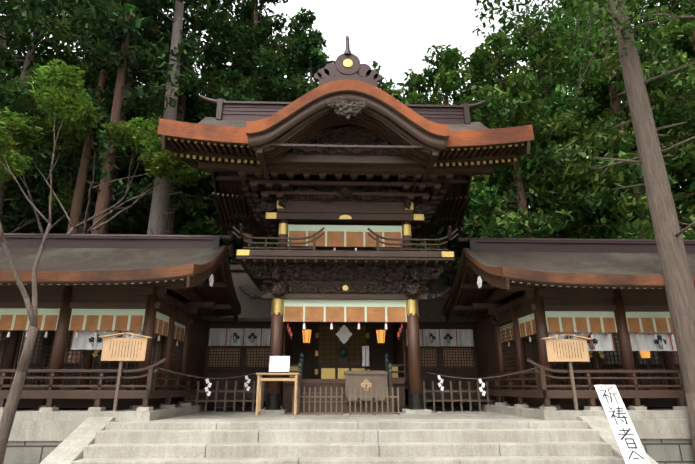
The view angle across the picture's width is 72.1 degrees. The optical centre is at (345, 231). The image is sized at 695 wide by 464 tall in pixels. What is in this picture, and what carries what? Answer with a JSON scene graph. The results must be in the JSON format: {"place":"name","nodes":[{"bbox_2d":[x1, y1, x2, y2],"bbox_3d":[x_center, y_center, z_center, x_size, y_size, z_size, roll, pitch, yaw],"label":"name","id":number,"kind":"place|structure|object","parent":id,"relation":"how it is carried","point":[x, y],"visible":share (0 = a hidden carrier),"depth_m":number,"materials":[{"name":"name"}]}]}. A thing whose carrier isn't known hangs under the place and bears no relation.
{"place":"outdoors","nodes":[
{"label":"outdoors","id":0,"kind":"place"},
{"bbox_2d":[0,233,231,248],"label":"roof ridge","id":1,"kind":"structure","parent":0,"point":[34,240],"depth_m":15.96,"materials":[{"name":"brown wood"}]},
{"bbox_2d":[211,235,222,249],"bbox_3d":[-4.347,0.522,16.172,0.220,0.825,0.760,1,-18,-2],"label":"ridge end tile","id":2,"kind":"object","parent":1,"relation":"on","point":[217,243],"visible":0.42,"depth_m":15.99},
{"bbox_2d":[0,331,657,363],"bbox_3d":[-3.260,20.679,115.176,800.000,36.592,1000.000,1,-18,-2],"label":"ground","id":3,"kind":"structure","parent":0,"point":[611,353],"depth_m":45.39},
{"bbox_2d":[0,402,694,463],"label":"platform","id":4,"kind":"structure","parent":3,"relation":"on","point":[36,436],"depth_m":11.79,"materials":[{"name":"stone"}]},
{"bbox_2d":[0,401,190,410],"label":"foundation stones","id":5,"kind":"object","parent":4,"relation":"on","point":[131,407],"visible":0.5,"depth_m":11.96,"materials":[{"name":"grey stone"}]},
{"bbox_2d":[0,253,270,407],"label":"wing","id":6,"kind":"structure","parent":4,"relation":"on","point":[113,295],"depth_m":13.53,"materials":[{"name":"brown wood"}]},
{"bbox_2d":[0,315,184,340],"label":"bamboo blinds","id":7,"kind":"object","parent":6,"relation":"hanging from","point":[106,324],"visible":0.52,"depth_m":13.31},
{"bbox_2d":[0,308,184,341],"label":"curtain border","id":8,"kind":"object","parent":7,"relation":"attached to","point":[14,312],"visible":0.65,"depth_m":13.38,"materials":[{"name":"fabric"}]},
{"bbox_2d":[92,349,99,356],"bbox_3d":[-7.066,3.360,13.894,0.547,0.567,0.012,1,-18,-2],"label":"lantern","id":9,"kind":"object","parent":6,"relation":"attached to","point":[96,351],"visible":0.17,"depth_m":13.83,"materials":[{"name":"gold metal"}]},
{"bbox_2d":[2,287,191,404],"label":"wooden posts","id":10,"kind":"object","parent":6,"relation":"attached to","point":[59,347],"depth_m":14.30,"materials":[{"name":"brown wood"}]},
{"bbox_2d":[0,245,240,316],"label":"wing roof","id":11,"kind":"structure","parent":6,"relation":"on","point":[88,264],"depth_m":14.45,"materials":[{"name":"brown metal"}]},
{"bbox_2d":[0,319,269,389],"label":"wing lattice","id":12,"kind":"object","parent":6,"relation":"attached to","point":[174,357],"visible":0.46,"depth_m":14.76,"materials":[{"name":"brown wood"}]},
{"bbox_2d":[6,328,270,349],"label":"white curtains","id":13,"kind":"object","parent":6,"relation":"hanging from","point":[217,336],"visible":0.52,"depth_m":19.11,"materials":[{"name":"white fabric"}]},
{"bbox_2d":[89,332,256,347],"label":"curtain crests","id":14,"kind":"object","parent":13,"relation":"attached to","point":[91,339],"visible":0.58,"depth_m":13.41,"materials":[{"name":"black fabric"}]},
{"bbox_2d":[179,389,267,399],"bbox_3d":[-9.911,5.221,15.191,14.830,0.400,7.100,1,-18,-2],"label":"fence rail","id":15,"kind":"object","parent":6,"relation":"in","point":[265,390],"depth_m":17.73,"materials":[{"name":"brown wood"}]},
{"bbox_2d":[208,349,269,366],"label":"lattice windows","id":16,"kind":"structure","parent":6,"relation":"attached to","point":[237,363],"depth_m":19.11,"materials":[{"name":"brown wood"}]},
{"bbox_2d":[255,373,299,414],"bbox_3d":[-2.055,4.879,14.413,1.280,1.190,0.600,1,-18,-2],"label":"table","id":17,"kind":"object","parent":4,"relation":"on","point":[260,379],"visible":0.96,"depth_m":14.28,"materials":[{"name":"brown wood"}]},
{"bbox_2d":[107,265,561,406],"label":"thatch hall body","id":18,"kind":"structure","parent":4,"relation":"on","point":[249,404],"depth_m":20.52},
{"bbox_2d":[282,322,405,412],"bbox_3d":[-0.081,4.538,17.361,4.200,3.660,3.735,1,-18,-2],"label":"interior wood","id":19,"kind":"object","parent":4,"relation":"on","point":[392,346],"visible":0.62,"depth_m":18.43,"materials":[{"name":"brown wood"}]},
{"bbox_2d":[318,326,365,378],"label":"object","id":20,"kind":"structure","parent":19,"relation":"attached to","point":[357,337],"depth_m":19.20,"materials":[{"name":"brown wood"}]},
{"bbox_2d":[283,379,404,402],"bbox_3d":[-0.089,5.708,17.241,4.100,0.740,4.240,1,-18,-2],"label":"fence rail","id":21,"kind":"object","parent":19,"relation":"on","point":[322,382],"depth_m":16.05,"materials":[{"name":"brown wood"}]},
{"bbox_2d":[302,330,385,342],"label":"hanging lanterns","id":22,"kind":"object","parent":19,"relation":"on","point":[307,333],"visible":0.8,"depth_m":17.01,"materials":[{"name":"orange"}]},
{"bbox_2d":[290,333,397,378],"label":"gold panels","id":23,"kind":"object","parent":19,"relation":"attached to","point":[327,373],"visible":0.65,"depth_m":17.41,"materials":[{"name":"gold metal"}]},
{"bbox_2d":[297,347,392,372],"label":"decorations","id":24,"kind":"object","parent":19,"relation":"on","point":[342,352],"visible":1,"depth_m":16.41,"materials":[{"name":"green"}]},
{"bbox_2d":[113,337,578,410],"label":"sign posts","id":25,"kind":"object","parent":4,"relation":"on","point":[121,368],"visible":0.64,"depth_m":12.19,"materials":[{"name":"brown wood"}]},
{"bbox_2d":[99,332,590,361],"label":"sign boards","id":26,"kind":"object","parent":25,"relation":"attached to","point":[107,355],"visible":1,"depth_m":12.34,"materials":[{"name":"beige wood"}]},
{"bbox_2d":[260,405,431,413],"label":"column bases","id":27,"kind":"object","parent":4,"relation":"on","point":[406,410],"visible":0.33,"depth_m":14.66,"materials":[{"name":"stone"}]},
{"bbox_2d":[267,219,421,393],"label":"columns","id":28,"kind":"structure","parent":27,"relation":"on","point":[277,346],"depth_m":15.47,"materials":[{"name":"brown wood"}]},
{"bbox_2d":[198,162,492,336],"bbox_3d":[-0.074,1.330,18.166,9.800,5.500,6.514,1,-18,-2],"label":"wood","id":29,"kind":"object","parent":28,"relation":"on","point":[358,212],"depth_m":16.08,"materials":[{"name":"brown wood"}]},
{"bbox_2d":[239,185,449,299],"bbox_3d":[-0.073,0.877,18.286,7.146,4.141,4.638,1,-18,-2],"label":"carving","id":30,"kind":"object","parent":29,"relation":"attached to","point":[387,273],"visible":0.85,"depth_m":16.01,"materials":[{"name":"brown wood"}]},
{"bbox_2d":[283,225,406,321],"bbox_3d":[-0.018,1.371,16.333,4.100,3.370,0.034,1,-18,-2],"label":"curtain border","id":31,"kind":"object","parent":29,"relation":"attached to","point":[304,303],"visible":0.88,"depth_m":16.05,"materials":[{"name":"fabric"}]},
{"bbox_2d":[284,231,405,321],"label":"bamboo blinds","id":32,"kind":"object","parent":31,"relation":"attached to","point":[336,314],"visible":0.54,"depth_m":15.95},
{"bbox_2d":[288,224,401,250],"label":"walls","id":33,"kind":"structure","parent":29,"relation":"on","point":[348,248],"depth_m":16.94,"materials":[{"name":"brown wood"}]},
{"bbox_2d":[235,201,455,327],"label":"gold metal fittings","id":34,"kind":"object","parent":29,"relation":"attached to","point":[277,305],"visible":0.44,"depth_m":15.95,"materials":[{"name":"gold metal"}]},
{"bbox_2d":[303,248,387,328],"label":"tassels","id":35,"kind":"object","parent":29,"relation":"hanging from","point":[331,326],"visible":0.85,"depth_m":15.73,"materials":[{"name":"white fabric"}]},
{"bbox_2d":[157,117,533,238],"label":"roof","id":36,"kind":"structure","parent":29,"relation":"on","point":[179,147],"depth_m":15.74,"materials":[{"name":"brown wood"}]},
{"bbox_2d":[199,95,485,123],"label":"ridge","id":37,"kind":"structure","parent":36,"relation":"on","point":[260,110],"depth_m":20.20,"materials":[{"name":"brown metal"}]},
{"bbox_2d":[167,138,523,166],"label":"rafter ends","id":38,"kind":"object","parent":36,"relation":"attached to","point":[258,162],"visible":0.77,"depth_m":15.38,"materials":[{"name":"brown wood"}]},
{"bbox_2d":[246,79,449,192],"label":"curved gable","id":39,"kind":"structure","parent":29,"relation":"attached to","point":[405,121],"depth_m":15.10,"materials":[{"name":"brown wood"}]},
{"bbox_2d":[286,98,407,155],"bbox_3d":[0.054,-3.344,15.534,4.900,1.466,1.485,1,-18,-2],"label":"gable carving","id":40,"kind":"object","parent":39,"relation":"attached to","point":[342,135],"visible":0.58,"depth_m":15.78},
{"bbox_2d":[314,36,380,86],"bbox_3d":[0.046,-5.596,16.521,2.220,2.378,1.500,1,-18,-2],"label":"roof ornament","id":41,"kind":"object","parent":39,"relation":"on","point":[339,70],"visible":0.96,"depth_m":15.73,"materials":[{"name":"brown metal"}]},
{"bbox_2d":[343,59,352,66],"bbox_3d":[0.069,-5.580,15.796,0.320,0.320,0.030,1,-18,-2],"label":"crest","id":42,"kind":"object","parent":41,"relation":"attached to","point":[347,63],"visible":0.98,"depth_m":15.79,"materials":[{"name":"gold metal"}]},
{"bbox_2d":[265,392,423,409],"bbox_3d":[-0.080,5.931,16.874,5.020,0.470,4.320,1,-18,-2],"label":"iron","id":43,"kind":"object","parent":27,"relation":"on","point":[275,401],"visible":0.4,"depth_m":14.90,"materials":[{"name":"black metal"}]},
{"bbox_2d":[158,367,537,414],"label":"wooden fences","id":44,"kind":"object","parent":4,"relation":"on","point":[376,391],"visible":0.9,"depth_m":15.21,"materials":[{"name":"brown wood"}]},
{"bbox_2d":[205,325,485,395],"bbox_3d":[-0.029,4.143,15.787,8.328,2.379,2.829,1,-18,-2],"label":"paper","id":45,"kind":"object","parent":44,"relation":"on","point":[282,363],"visible":0.94,"depth_m":14.85,"materials":[{"name":"white paper"}]},
{"bbox_2d":[268,328,402,372],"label":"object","id":46,"kind":"object","parent":45,"relation":"on","point":[291,339],"visible":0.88,"depth_m":15.77,"materials":[{"name":"red"}]},
{"bbox_2d":[361,379,371,388],"bbox_3d":[0.653,4.864,15.191,0.355,0.360,0.007,1,-18,-2],"label":"crest emblem","id":47,"kind":"object","parent":44,"relation":"attached to","point":[365,380],"visible":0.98,"depth_m":15.20,"materials":[{"name":"gold metal"}]},
{"bbox_2d":[404,254,694,406],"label":"wing","id":48,"kind":"structure","parent":4,"relation":"on","point":[571,297],"depth_m":14.02,"materials":[{"name":"brown wood"}]},
{"bbox_2d":[404,330,473,366],"bbox_3d":[3.813,4.780,19.495,2.980,1.600,0.020,1,-18,-2],"label":"link backing","id":49,"kind":"object","parent":48,"relation":"attached to","point":[447,352],"depth_m":19.41,"materials":[{"name":"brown wood"}]},
{"bbox_2d":[405,389,509,401],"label":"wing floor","id":50,"kind":"structure","parent":48,"relation":"in","point":[457,399],"depth_m":17.29,"materials":[{"name":"brown wood"}]},
{"bbox_2d":[405,329,676,350],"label":"white curtains","id":51,"kind":"object","parent":48,"relation":"hanging from","point":[641,341],"visible":0.58,"depth_m":13.91,"materials":[{"name":"white fabric"}]},
{"bbox_2d":[429,333,665,348],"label":"curtain crests","id":52,"kind":"object","parent":51,"relation":"attached to","point":[656,341],"visible":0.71,"depth_m":13.86,"materials":[{"name":"fabric"}]},
{"bbox_2d":[405,321,682,389],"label":"lattice panels","id":53,"kind":"object","parent":48,"relation":"attached to","point":[537,359],"visible":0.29,"depth_m":15.26,"materials":[{"name":"brown wood"}]},
{"bbox_2d":[443,248,694,317],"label":"wing roof","id":54,"kind":"structure","parent":48,"relation":"attached to","point":[601,268],"depth_m":14.95,"materials":[{"name":"brown wood"}]},
{"bbox_2d":[493,290,677,404],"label":"wooden pillars","id":55,"kind":"structure","parent":48,"relation":"attached to","point":[626,352],"depth_m":13.84,"materials":[{"name":"brown wood"}]},
{"bbox_2d":[500,311,670,341],"bbox_3d":[11.335,3.145,15.500,11.602,0.600,3.352,1,-18,-2],"label":"wing brocade","id":56,"kind":"object","parent":48,"relation":"attached to","point":[639,315],"visible":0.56,"depth_m":13.85,"materials":[{"name":"fabric"}]},
{"bbox_2d":[501,317,672,341],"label":"bamboo blinds","id":57,"kind":"object","parent":48,"relation":"hanging from","point":[608,324],"visible":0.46,"depth_m":13.78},
{"bbox_2d":[588,351,604,358],"bbox_3d":[7.476,3.505,14.343,0.547,0.567,0.012,1,-18,-2],"label":"gohei","id":58,"kind":"object","parent":48,"relation":"attached to","point":[599,352],"visible":0.35,"depth_m":14.29,"materials":[{"name":"gold metal"}]},
{"bbox_2d":[640,351,649,357],"bbox_3d":[8.929,3.555,14.271,0.277,0.400,0.320,1,-18,-2],"label":"hanging lantern","id":59,"kind":"object","parent":48,"relation":"hanging from","point":[645,354],"visible":0.55,"depth_m":14.16,"materials":[{"name":"orange paper"}]},
{"bbox_2d":[495,401,686,410],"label":"foundation stones","id":60,"kind":"object","parent":4,"relation":"on","point":[596,408],"visible":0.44,"depth_m":12.31,"materials":[{"name":"grey stone"}]},
{"bbox_2d":[0,0,694,463],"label":"trunks","id":61,"kind":"object","parent":3,"relation":"on","point":[676,274],"depth_m":19.58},
{"bbox_2d":[0,0,694,353],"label":"foliage","id":62,"kind":"object","parent":61,"relation":"attached to","point":[29,130],"visible":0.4,"depth_m":25.94,"materials":[{"name":"green plant"}]},
{"bbox_2d":[0,0,680,187],"label":"sky","id":63,"kind":"structure","parent":0,"point":[397,35],"materials":[{"name":"white"}]},
{"bbox_2d":[154,271,536,338],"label":"wall","id":64,"kind":"structure","parent":0,"point":[261,308],"depth_m":22.85,"materials":[{"name":"brown wood"}]},
{"bbox_2d":[458,237,694,253],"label":"roof ridge","id":65,"kind":"structure","parent":0,"point":[574,245],"depth_m":16.45,"materials":[{"name":"brown metal"}]},
{"bbox_2d":[466,238,477,251],"bbox_3d":[4.329,0.609,16.439,0.220,0.825,0.760,1,-18,-2],"label":"ridge end tile","id":66,"kind":"object","parent":65,"relation":"attached to","point":[471,244],"visible":0.4,"depth_m":16.26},
{"bbox_2d":[594,385,649,463],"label":"banner","id":67,"kind":"object","parent":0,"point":[622,444],"visible":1,"depth_m":9.45,"materials":[{"name":"white fabric"}]},
{"label":"court","id":68,"kind":"structure","parent":0,"visible":0},
{"bbox_2d":[40,416,657,463],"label":"stairs","id":69,"kind":"structure","parent":68,"relation":"on","point":[579,440],"depth_m":10.53,"materials":[{"name":"stone"}]},
{"bbox_2d":[109,341,644,459],"bbox_3d":[0.167,3.535,10.626,12.332,2.434,3.133,1,-18,-2],"label":"ink","id":70,"kind":"object","parent":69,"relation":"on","point":[619,417],"visible":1,"depth_m":9.69,"materials":[{"name":"black paint"}]}
]}

